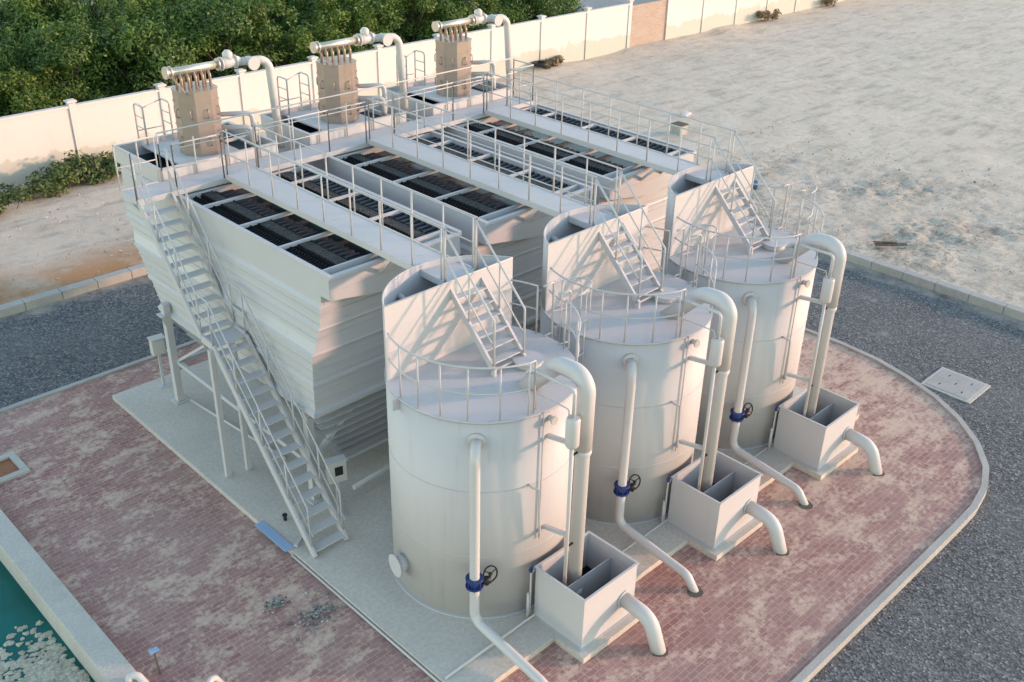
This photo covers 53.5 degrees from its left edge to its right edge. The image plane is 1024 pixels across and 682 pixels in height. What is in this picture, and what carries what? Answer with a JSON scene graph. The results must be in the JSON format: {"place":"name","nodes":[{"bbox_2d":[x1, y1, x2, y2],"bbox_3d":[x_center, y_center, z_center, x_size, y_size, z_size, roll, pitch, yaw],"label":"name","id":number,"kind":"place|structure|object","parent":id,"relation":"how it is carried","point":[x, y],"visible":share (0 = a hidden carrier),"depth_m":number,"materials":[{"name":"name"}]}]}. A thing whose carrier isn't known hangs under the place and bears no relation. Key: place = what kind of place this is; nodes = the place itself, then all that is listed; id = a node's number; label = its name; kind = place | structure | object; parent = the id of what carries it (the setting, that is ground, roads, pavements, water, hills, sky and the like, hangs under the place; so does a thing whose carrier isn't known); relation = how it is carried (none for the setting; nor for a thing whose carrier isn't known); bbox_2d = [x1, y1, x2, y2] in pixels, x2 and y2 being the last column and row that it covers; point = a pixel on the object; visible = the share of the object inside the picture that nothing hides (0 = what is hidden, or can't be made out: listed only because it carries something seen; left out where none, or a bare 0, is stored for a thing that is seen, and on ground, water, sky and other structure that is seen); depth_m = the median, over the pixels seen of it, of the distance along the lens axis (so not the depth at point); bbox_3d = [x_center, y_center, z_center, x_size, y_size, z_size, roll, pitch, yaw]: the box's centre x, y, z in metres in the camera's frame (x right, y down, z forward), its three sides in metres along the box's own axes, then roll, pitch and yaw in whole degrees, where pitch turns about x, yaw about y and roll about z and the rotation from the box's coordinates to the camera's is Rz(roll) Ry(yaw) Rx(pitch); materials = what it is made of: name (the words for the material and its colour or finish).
{"place":"outdoors","nodes":[
{"label":"outdoors","id":0,"kind":"place"},
{"bbox_2d":[0,561,94,681],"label":"pool water","id":1,"kind":"structure","parent":0,"point":[18,608],"depth_m":17.52,"materials":[{"name":"teal liquid"}]},
{"bbox_2d":[0,620,90,681],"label":"floating scum","id":2,"kind":"object","parent":1,"relation":"on","point":[52,669],"visible":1,"depth_m":16.64,"materials":[{"name":"white"}]},
{"bbox_2d":[112,360,858,681],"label":"concrete slab","id":3,"kind":"structure","parent":0,"point":[354,570],"depth_m":19.31,"materials":[{"name":"grey concrete"}]},
{"bbox_2d":[147,333,170,388],"bbox_3d":[-8.063,0.471,23.261,0.340,1.270,0.250,-20,35,-34],"label":"control box","id":4,"kind":"object","parent":3,"relation":"on","point":[157,345],"visible":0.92,"depth_m":23.02,"materials":[{"name":"paint"}]},
{"bbox_2d":[190,399,286,459],"bbox_3d":[-5.977,1.887,22.008,3.365,0.060,0.060,23,36,34],"label":"ground pipe","id":5,"kind":"object","parent":3,"relation":"on","point":[225,421],"visible":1,"depth_m":22.14,"materials":[{"name":"metal"}]},
{"bbox_2d":[130,148,348,557],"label":"steel staircase","id":6,"kind":"structure","parent":3,"relation":"on","point":[213,341],"depth_m":19.26,"materials":[{"name":"white metal"}]},
{"bbox_2d":[255,521,293,551],"bbox_3d":[-4.443,3.640,18.942,0.190,0.018,1.050,-24,38,-38],"label":"metal sheet","id":7,"kind":"object","parent":3,"relation":"on","point":[274,536],"visible":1,"depth_m":18.92,"materials":[{"name":"blue metal"}]},
{"bbox_2d":[120,163,461,504],"bbox_3d":[-4.809,-0.752,21.735,4.002,5.016,7.770,-24,38,-38],"label":"settling tank","id":8,"kind":"object","parent":3,"relation":"on","point":[312,292],"visible":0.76,"depth_m":19.24,"materials":[{"name":"metal"}]},
{"bbox_2d":[114,98,277,181],"bbox_3d":[-6.983,-4.508,22.222,2.840,1.239,2.284,-24,38,-38],"label":"mixing tank","id":9,"kind":"object","parent":8,"relation":"on","point":[145,147],"visible":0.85,"depth_m":22.10,"materials":[{"name":"white metal"}]},
{"bbox_2d":[161,50,284,156],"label":"mixing column","id":10,"kind":"structure","parent":9,"relation":"attached to","point":[195,101],"depth_m":21.62,"materials":[{"name":"beige metal"}]},
{"bbox_2d":[112,57,533,212],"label":"walkway","id":11,"kind":"structure","parent":8,"relation":"on","point":[159,190],"depth_m":22.49,"materials":[{"name":"paint"}]},
{"bbox_2d":[222,123,478,284],"bbox_3d":[-3.224,-2.526,18.923,0.750,1.434,6.955,-24,38,-38],"label":"footbridge","id":12,"kind":"object","parent":8,"relation":"on","point":[388,244],"visible":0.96,"depth_m":18.64,"materials":[{"name":"paint"}]},
{"bbox_2d":[325,454,347,516],"bbox_3d":[-3.318,2.768,19.294,0.400,1.260,0.240,-15,33,-26],"label":"control box","id":13,"kind":"object","parent":3,"relation":"on","point":[337,466],"visible":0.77,"depth_m":19.05,"materials":[{"name":"paint"}]},
{"bbox_2d":[291,554,439,681],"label":"conduit","id":14,"kind":"object","parent":3,"relation":"attached to","point":[368,621],"visible":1,"depth_m":17.17,"materials":[{"name":"paint"}]},
{"bbox_2d":[352,464,389,489],"bbox_3d":[-2.217,2.393,20.605,0.095,0.100,2.608,24,36,35],"label":"ground pipe","id":15,"kind":"object","parent":3,"relation":"on","point":[371,477],"visible":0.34,"depth_m":20.00,"materials":[{"name":"metal"}]},
{"bbox_2d":[266,131,590,332],"bbox_3d":[-2.191,-1.935,23.998,4.002,5.016,7.770,-24,38,-38],"label":"settling tank","id":16,"kind":"object","parent":3,"relation":"on","point":[507,230],"visible":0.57,"depth_m":21.46,"materials":[{"name":"metal"}]},
{"bbox_2d":[259,72,405,146],"bbox_3d":[-4.365,-5.691,24.484,2.840,1.239,2.284,-24,38,-38],"label":"mixing tank","id":17,"kind":"object","parent":16,"relation":"on","point":[307,127],"visible":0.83,"depth_m":24.32,"materials":[{"name":"metal"}]},
{"bbox_2d":[310,27,408,123],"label":"mixing column","id":18,"kind":"structure","parent":17,"relation":"attached to","point":[337,74],"depth_m":23.89,"materials":[{"name":"beige metal"}]},
{"bbox_2d":[367,93,621,228],"bbox_3d":[-0.605,-3.709,21.186,0.750,1.434,6.955,-24,38,-38],"label":"footbridge","id":19,"kind":"object","parent":16,"relation":"on","point":[539,198],"visible":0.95,"depth_m":20.91,"materials":[{"name":"paint"}]},
{"bbox_2d":[382,255,592,619],"bbox_3d":[-0.401,1.606,17.333,3.500,5.306,3.276,1,29,-1],"label":"storage tank","id":20,"kind":"object","parent":3,"relation":"on","point":[447,393],"visible":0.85,"depth_m":16.43,"materials":[{"name":"metal"}]},
{"bbox_2d":[443,220,525,376],"bbox_3d":[-0.438,-0.707,16.569,0.725,2.174,1.254,-24,38,-38],"label":"tank stair","id":21,"kind":"object","parent":20,"relation":"on","point":[484,332],"visible":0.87,"depth_m":16.62,"materials":[{"name":"white metal"}]},
{"bbox_2d":[465,433,547,681],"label":"drain pipe","id":22,"kind":"object","parent":20,"relation":"attached to","point":[476,580],"visible":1,"depth_m":16.01,"materials":[{"name":"metal"}]},
{"bbox_2d":[518,357,595,595],"bbox_3d":[0.525,2.139,16.458,0.558,4.412,1.713,-22,36,-36],"label":"overflow pipe","id":23,"kind":"object","parent":20,"relation":"attached to","point":[579,427],"visible":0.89,"depth_m":15.57,"materials":[{"name":"metal"}]},
{"bbox_2d":[526,564,535,617],"bbox_3d":[0.315,4.199,17.025,0.062,1.089,0.183,22,35,33],"label":"sampling tap","id":24,"kind":"object","parent":3,"relation":"on","point":[528,600],"visible":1,"depth_m":17.01,"materials":[{"name":"paint"}]},
{"bbox_2d":[387,104,696,271],"bbox_3d":[0.428,-3.118,26.261,4.002,5.016,7.770,-24,38,-38],"label":"settling tank","id":25,"kind":"object","parent":3,"relation":"on","point":[650,191],"visible":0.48,"depth_m":23.85,"materials":[{"name":"metal"}]},
{"bbox_2d":[386,50,512,116],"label":"mixing tank","id":26,"kind":"object","parent":25,"relation":"on","point":[433,98],"visible":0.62,"depth_m":26.58,"materials":[{"name":"metal"}]},
{"bbox_2d":[432,0,512,96],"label":"mixing column","id":27,"kind":"structure","parent":26,"relation":"attached to","point":[453,52],"depth_m":26.13,"materials":[{"name":"beige metal"}]},
{"bbox_2d":[485,67,735,184],"bbox_3d":[2.013,-4.892,23.448,0.750,1.434,6.955,-24,38,-38],"label":"footbridge","id":28,"kind":"object","parent":25,"relation":"on","point":[654,160],"visible":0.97,"depth_m":23.21,"materials":[{"name":"paint"}]},
{"bbox_2d":[531,531,667,656],"bbox_3d":[1.562,4.503,16.905,1.380,1.417,2.106,-24,38,-38],"label":"discharge box","id":29,"kind":"object","parent":3,"relation":"on","point":[606,601],"visible":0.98,"depth_m":16.84,"materials":[{"name":"white paint"}]},
{"bbox_2d":[445,442,773,678],"bbox_3d":[3.040,3.424,19.617,11.561,0.044,0.044,-25,38,-39],"label":"conduit","id":30,"kind":"object","parent":3,"relation":"on","point":[531,616],"visible":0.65,"depth_m":16.98,"materials":[{"name":"metal"}]},
{"bbox_2d":[540,204,717,524],"bbox_3d":[2.218,0.423,19.596,3.500,5.306,3.276,1,29,-1],"label":"storage tank","id":31,"kind":"object","parent":3,"relation":"on","point":[673,361],"visible":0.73,"depth_m":18.62,"materials":[{"name":"white metal"}]},
{"bbox_2d":[592,171,665,308],"bbox_3d":[2.181,-1.890,18.831,0.725,2.174,1.254,-24,38,-38],"label":"tank stair","id":32,"kind":"object","parent":31,"relation":"on","point":[616,262],"visible":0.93,"depth_m":18.86,"materials":[{"name":"grey metal"}]},
{"bbox_2d":[613,353,703,597],"bbox_3d":[2.688,2.418,17.894,0.614,4.062,2.354,-24,38,-38],"label":"drain pipe","id":33,"kind":"object","parent":31,"relation":"attached to","point":[623,487],"visible":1,"depth_m":18.19,"materials":[{"name":"metal"}]},
{"bbox_2d":[660,287,737,491],"bbox_3d":[3.143,0.956,18.721,0.558,4.412,1.713,-22,36,-36],"label":"overflow pipe","id":34,"kind":"object","parent":31,"relation":"attached to","point":[721,351],"visible":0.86,"depth_m":17.84,"materials":[{"name":"white metal"}]},
{"bbox_2d":[661,475,671,524],"bbox_3d":[2.934,3.016,19.288,0.062,1.089,0.183,22,35,33],"label":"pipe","id":35,"kind":"object","parent":3,"relation":"on","point":[668,480],"visible":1,"depth_m":19.27,"materials":[{"name":"metal"}]},
{"bbox_2d":[666,451,788,555],"bbox_3d":[4.181,3.320,19.167,1.380,1.417,2.106,-24,38,-38],"label":"discharge box","id":36,"kind":"object","parent":3,"relation":"on","point":[724,508],"visible":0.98,"depth_m":19.08,"materials":[{"name":"paint"}]},
{"bbox_2d":[660,163,823,450],"bbox_3d":[4.837,-0.760,21.858,3.500,5.306,3.276,1,29,-1],"label":"storage tank","id":37,"kind":"object","parent":3,"relation":"on","point":[782,291],"visible":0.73,"depth_m":20.89,"materials":[{"name":"white metal"}]},
{"bbox_2d":[709,133,775,254],"bbox_3d":[4.799,-3.073,21.094,0.725,2.174,1.254,-24,38,-38],"label":"tank stair","id":38,"kind":"object","parent":37,"relation":"on","point":[731,213],"visible":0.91,"depth_m":21.12,"materials":[{"name":"grey metal"}]},
{"bbox_2d":[729,292,812,508],"bbox_3d":[5.307,1.236,20.157,0.614,4.062,2.354,-24,38,-38],"label":"drain pipe","id":39,"kind":"object","parent":37,"relation":"attached to","point":[738,415],"visible":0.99,"depth_m":20.46,"materials":[{"name":"metal"}]},
{"bbox_2d":[771,233,846,418],"bbox_3d":[5.762,-0.226,20.983,0.558,4.412,1.713,-22,36,-36],"label":"overflow pipe","id":40,"kind":"object","parent":37,"relation":"attached to","point":[832,282],"visible":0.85,"depth_m":20.10,"materials":[{"name":"white metal"}]},
{"bbox_2d":[767,404,779,449],"bbox_3d":[5.553,1.833,21.550,0.062,1.089,0.183,22,35,33],"label":"sampling tap","id":41,"kind":"object","parent":3,"relation":"on","point":[771,433],"visible":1,"depth_m":21.53,"materials":[{"name":"paint"}]},
{"bbox_2d":[771,387,884,475],"bbox_3d":[6.799,2.137,21.430,1.380,1.417,2.106,-24,38,-38],"label":"discharge box","id":42,"kind":"object","parent":3,"relation":"on","point":[825,435],"visible":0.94,"depth_m":21.33,"materials":[{"name":"paint"}]},
{"bbox_2d":[0,331,981,681],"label":"brick paving","id":43,"kind":"structure","parent":0,"point":[140,539],"depth_m":18.70,"materials":[{"name":"red brick"}]},
{"bbox_2d":[0,451,30,483],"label":"drain pit","id":44,"kind":"object","parent":43,"relation":"in","point":[12,465],"visible":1,"depth_m":20.81,"materials":[{"name":"concrete"}]},
{"bbox_2d":[0,509,137,681],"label":"pool coping","id":45,"kind":"object","parent":43,"relation":"on","point":[96,652],"visible":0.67,"depth_m":17.14,"materials":[{"name":"concrete"}]},
{"bbox_2d":[125,671,148,681],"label":"pool pipe","id":46,"kind":"object","parent":45,"relation":"attached to","point":[135,675],"visible":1,"depth_m":15.69,"materials":[{"name":"paint"}]},
{"bbox_2d":[148,646,160,674],"bbox_3d":[-5.636,5.088,16.118,0.150,0.410,0.206,-24,38,-38],"label":"marker stake","id":47,"kind":"object","parent":43,"relation":"on","point":[153,650],"visible":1,"depth_m":16.07,"materials":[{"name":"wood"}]},
{"bbox_2d":[261,596,290,613],"bbox_3d":[-4.111,4.543,17.544,0.528,0.077,0.373,-24,38,-38],"label":"gravel heap","id":48,"kind":"object","parent":43,"relation":"on","point":[276,603],"visible":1,"depth_m":17.53,"materials":[{"name":"gravel"}]},
{"bbox_2d":[276,589,341,640],"bbox_3d":[-3.403,4.684,17.320,0.840,0.072,1.202,12,31,19],"label":"gravel heap","id":49,"kind":"object","parent":43,"relation":"on","point":[310,617],"visible":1,"depth_m":17.32,"materials":[{"name":"gravel"}]},
{"bbox_2d":[0,328,988,681],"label":"paving kerb","id":50,"kind":"structure","parent":43,"relation":"on","point":[810,670],"depth_m":19.75,"materials":[{"name":"concrete"}]},
{"bbox_2d":[0,0,1023,307],"bbox_3d":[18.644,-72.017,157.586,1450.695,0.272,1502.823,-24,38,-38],"label":"ground","id":51,"kind":"structure","parent":0,"point":[926,86],"depth_m":43.03,"materials":[{"name":"beige sand"}]},
{"bbox_2d":[0,0,12,71],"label":"tree","id":52,"kind":"object","parent":51,"relation":"on","point":[5,13],"visible":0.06,"depth_m":42.38,"materials":[{"name":"green plant"}]},
{"bbox_2d":[0,191,14,212],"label":"weed clump","id":53,"kind":"object","parent":51,"relation":"on","point":[4,196],"visible":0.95,"depth_m":32.46,"materials":[{"name":"green plant"}]},
{"bbox_2d":[0,182,31,214],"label":"weed clump","id":54,"kind":"object","parent":51,"relation":"on","point":[15,190],"visible":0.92,"depth_m":32.74,"materials":[{"name":"green plant"}]},
{"bbox_2d":[0,24,42,116],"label":"tree","id":55,"kind":"object","parent":51,"relation":"on","point":[7,60],"visible":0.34,"depth_m":36.85,"materials":[{"name":"green plant"}]},
{"bbox_2d":[0,4,44,78],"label":"tree","id":56,"kind":"object","parent":51,"relation":"on","point":[2,25],"visible":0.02,"depth_m":40.23,"materials":[{"name":"green plant"}]},
{"bbox_2d":[2,15,65,108],"bbox_3d":[-18.801,-10.383,39.860,3.757,4.479,3.890,10,30,15],"label":"tree","id":57,"kind":"object","parent":51,"relation":"on","point":[10,22],"visible":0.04,"depth_m":39.31,"materials":[{"name":"green plant"}]},
{"bbox_2d":[0,63,68,116],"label":"tree","id":58,"kind":"object","parent":51,"relation":"on","point":[27,97],"visible":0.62,"depth_m":36.11,"materials":[{"name":"green plant"}]},
{"bbox_2d":[12,161,74,202],"bbox_3d":[-15.632,-5.264,33.909,1.638,1.163,1.868,2,29,2],"label":"weed clump","id":59,"kind":"object","parent":51,"relation":"on","point":[45,185],"visible":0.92,"depth_m":33.89,"materials":[{"name":"green plant"}]},
{"bbox_2d":[3,0,93,72],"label":"tree","id":60,"kind":"object","parent":51,"relation":"on","point":[59,8],"visible":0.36,"depth_m":39.55,"materials":[{"name":"green plant"}]},
{"bbox_2d":[25,0,92,36],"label":"tree","id":61,"kind":"object","parent":51,"relation":"on","point":[67,10],"visible":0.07,"depth_m":41.65,"materials":[{"name":"green plant"}]},
{"bbox_2d":[21,15,112,106],"bbox_3d":[-16.491,-9.585,37.963,3.629,4.935,3.783,7,29,10],"label":"tree","id":62,"kind":"object","parent":51,"relation":"on","point":[45,64],"visible":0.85,"depth_m":37.13,"materials":[{"name":"green plant"}]},
{"bbox_2d":[0,187,134,296],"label":"pebbles","id":63,"kind":"object","parent":51,"relation":"on","point":[9,295],"visible":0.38,"depth_m":30.57,"materials":[{"name":"stone"}]},
{"bbox_2d":[14,16,127,102],"bbox_3d":[-16.838,-10.298,39.523,3.955,4.804,3.514,20,34,30],"label":"tree","id":64,"kind":"object","parent":51,"relation":"on","point":[83,72],"visible":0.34,"depth_m":38.23,"materials":[{"name":"green plant"}]},
{"bbox_2d":[45,149,107,190],"bbox_3d":[-14.983,-5.840,34.816,1.656,1.323,1.979,7,29,11],"label":"weed clump","id":65,"kind":"object","parent":51,"relation":"on","point":[77,168],"visible":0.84,"depth_m":34.73,"materials":[{"name":"green plant"}]},
{"bbox_2d":[69,0,99,32],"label":"tree","id":66,"kind":"object","parent":51,"relation":"on","point":[92,8],"visible":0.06,"depth_m":44.61,"materials":[{"name":"green plant"}]},
{"bbox_2d":[68,158,120,184],"bbox_3d":[-14.441,-5.841,35.400,2.082,0.790,1.476,-24,38,-38],"label":"weed clump","id":67,"kind":"object","parent":51,"relation":"on","point":[102,177],"visible":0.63,"depth_m":35.14,"materials":[{"name":"green plant"}]},
{"bbox_2d":[76,150,116,170],"bbox_3d":[-13.973,-6.352,36.017,2.854,1.109,1.746,-12,32,-23],"label":"weed clump","id":68,"kind":"object","parent":51,"relation":"on","point":[108,157],"visible":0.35,"depth_m":35.63,"materials":[{"name":"green plant"}]},
{"bbox_2d":[80,11,145,99],"bbox_3d":[-15.791,-10.564,39.962,3.282,4.739,3.148,-16,33,-29],"label":"tree","id":69,"kind":"object","parent":51,"relation":"on","point":[111,24],"visible":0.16,"depth_m":39.11,"materials":[{"name":"green plant"}]},
{"bbox_2d":[94,0,139,24],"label":"tree","id":70,"kind":"object","parent":51,"relation":"on","point":[121,3],"visible":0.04,"depth_m":43.40,"materials":[{"name":"green plant"}]},
{"bbox_2d":[95,0,149,79],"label":"tree","id":71,"kind":"object","parent":51,"relation":"on","point":[103,10],"visible":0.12,"depth_m":40.96,"materials":[{"name":"green plant"}]},
{"bbox_2d":[79,16,197,96],"bbox_3d":[-14.250,-10.285,39.514,4.029,4.907,3.579,1,29,0],"label":"tree","id":72,"kind":"object","parent":51,"relation":"on","point":[156,56],"visible":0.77,"depth_m":38.31,"materials":[{"name":"green plant"}]},
{"bbox_2d":[106,11,200,93],"bbox_3d":[-14.285,-10.611,40.352,3.406,4.642,3.834,-18,34,-30],"label":"tree","id":73,"kind":"object","parent":51,"relation":"on","point":[179,40],"visible":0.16,"depth_m":39.66,"materials":[{"name":"green plant"}]},
{"bbox_2d":[119,0,195,83],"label":"tree","id":74,"kind":"object","parent":51,"relation":"on","point":[132,11],"visible":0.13,"depth_m":40.47,"materials":[{"name":"green plant"}]},
{"bbox_2d":[123,0,205,57],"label":"tree","id":75,"kind":"object","parent":51,"relation":"on","point":[153,5],"visible":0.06,"depth_m":41.95,"materials":[{"name":"green plant"}]},
{"bbox_2d":[165,0,255,79],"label":"tree","id":76,"kind":"object","parent":51,"relation":"on","point":[175,3],"visible":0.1,"depth_m":42.08,"materials":[{"name":"green plant"}]},
{"bbox_2d":[172,0,264,80],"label":"tree","id":77,"kind":"object","parent":51,"relation":"on","point":[222,16],"visible":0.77,"depth_m":40.49,"materials":[{"name":"green plant"}]},
{"bbox_2d":[223,0,275,73],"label":"tree","id":78,"kind":"object","parent":51,"relation":"on","point":[261,43],"visible":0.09,"depth_m":42.93,"materials":[{"name":"green plant"}]},
{"bbox_2d":[222,0,322,69],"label":"tree","id":79,"kind":"object","parent":51,"relation":"on","point":[279,41],"visible":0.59,"depth_m":42.33,"materials":[{"name":"green plant"}]},
{"bbox_2d":[249,0,308,52],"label":"tree","id":80,"kind":"object","parent":51,"relation":"on","point":[295,2],"visible":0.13,"depth_m":46.57,"materials":[{"name":"green plant"}]},
{"bbox_2d":[278,1,326,64],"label":"tree","id":81,"kind":"object","parent":51,"relation":"on","point":[302,15],"visible":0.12,"depth_m":45.53,"materials":[{"name":"green plant"}]},
{"bbox_2d":[287,16,369,60],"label":"tree","id":82,"kind":"object","parent":51,"relation":"on","point":[326,31],"visible":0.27,"depth_m":43.56,"materials":[{"name":"green plant"}]},
{"bbox_2d":[300,0,386,54],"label":"tree","id":83,"kind":"object","parent":51,"relation":"on","point":[339,19],"visible":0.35,"depth_m":44.84,"materials":[{"name":"green plant"}]},
{"bbox_2d":[341,0,407,49],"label":"tree","id":84,"kind":"object","parent":51,"relation":"on","point":[389,14],"visible":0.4,"depth_m":45.66,"materials":[{"name":"green plant"}]},
{"bbox_2d":[352,7,407,46],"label":"tree","id":85,"kind":"object","parent":51,"relation":"on","point":[392,31],"visible":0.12,"depth_m":47.65,"materials":[{"name":"green plant"}]},
{"bbox_2d":[375,0,419,40],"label":"tree","id":86,"kind":"object","parent":51,"relation":"on","point":[409,16],"visible":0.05,"depth_m":48.88,"materials":[{"name":"green plant"}]},
{"bbox_2d":[376,0,458,42],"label":"tree","id":87,"kind":"object","parent":51,"relation":"on","point":[421,5],"visible":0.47,"depth_m":47.57,"materials":[{"name":"green plant"}]},
{"bbox_2d":[0,0,844,189],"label":"boundary wall","id":88,"kind":"structure","parent":51,"relation":"on","point":[32,141],"depth_m":43.43,"materials":[{"name":"concrete"}]},
{"bbox_2d":[407,0,492,41],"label":"tree","id":89,"kind":"object","parent":51,"relation":"on","point":[453,11],"visible":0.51,"depth_m":47.90,"materials":[{"name":"green plant"}]},
{"bbox_2d":[467,0,518,31],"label":"tree","id":90,"kind":"object","parent":51,"relation":"on","point":[487,10],"visible":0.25,"depth_m":50.04,"materials":[{"name":"green plant"}]},
{"bbox_2d":[484,0,534,24],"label":"tree","id":91,"kind":"object","parent":51,"relation":"on","point":[520,8],"visible":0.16,"depth_m":50.76,"materials":[{"name":"green plant"}]},
{"bbox_2d":[502,0,576,22],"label":"tree","id":92,"kind":"object","parent":51,"relation":"on","point":[544,6],"visible":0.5,"depth_m":51.55,"materials":[{"name":"green plant"}]},
{"bbox_2d":[532,60,548,66],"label":"old tyre","id":93,"kind":"object","parent":51,"relation":"on","point":[539,63],"visible":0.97,"depth_m":49.68,"materials":[{"name":"black rubber"}]},
{"bbox_2d":[542,55,565,68],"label":"weed clump","id":94,"kind":"object","parent":51,"relation":"on","point":[555,61],"visible":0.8,"depth_m":50.48,"materials":[{"name":"brown plant"}]},
{"bbox_2d":[541,0,585,15],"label":"tree","id":95,"kind":"object","parent":51,"relation":"on","point":[576,2],"visible":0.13,"depth_m":53.58,"materials":[{"name":"green plant"}]},
{"bbox_2d":[670,121,688,135],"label":"concrete block","id":96,"kind":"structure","parent":51,"relation":"on","point":[675,130],"depth_m":41.51,"materials":[{"name":"white concrete"}]},
{"bbox_2d":[756,9,781,20],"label":"weed clump","id":97,"kind":"object","parent":51,"relation":"on","point":[765,14],"visible":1,"depth_m":62.11,"materials":[{"name":"brown plant"}]},
{"bbox_2d":[716,121,1023,274],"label":"pebbles","id":98,"kind":"object","parent":51,"relation":"on","point":[879,193],"visible":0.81,"depth_m":36.15,"materials":[{"name":"stone"}]},
{"bbox_2d":[873,241,907,245],"bbox_3d":[11.809,-3.030,31.662,1.037,0.105,0.219,3,29,3],"label":"plank","id":99,"kind":"object","parent":51,"relation":"on","point":[884,243],"visible":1,"depth_m":31.66,"materials":[{"name":"grey wood"}]},
{"bbox_2d":[0,252,1023,681],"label":"road","id":100,"kind":"structure","parent":0,"point":[952,610],"depth_m":24.23,"materials":[{"name":"grey asphalt"}]},
{"bbox_2d":[0,219,1023,320],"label":"road kerb","id":101,"kind":"structure","parent":100,"relation":"on","point":[139,270],"depth_m":28.71,"materials":[{"name":"concrete"}]},
{"bbox_2d":[920,367,990,403],"bbox_3d":[10.835,1.085,24.794,1.200,0.091,1.240,-24,38,-38],"label":"manhole cover","id":102,"kind":"object","parent":100,"relation":"on","point":[957,385],"visible":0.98,"depth_m":24.73,"materials":[{"name":"concrete"}]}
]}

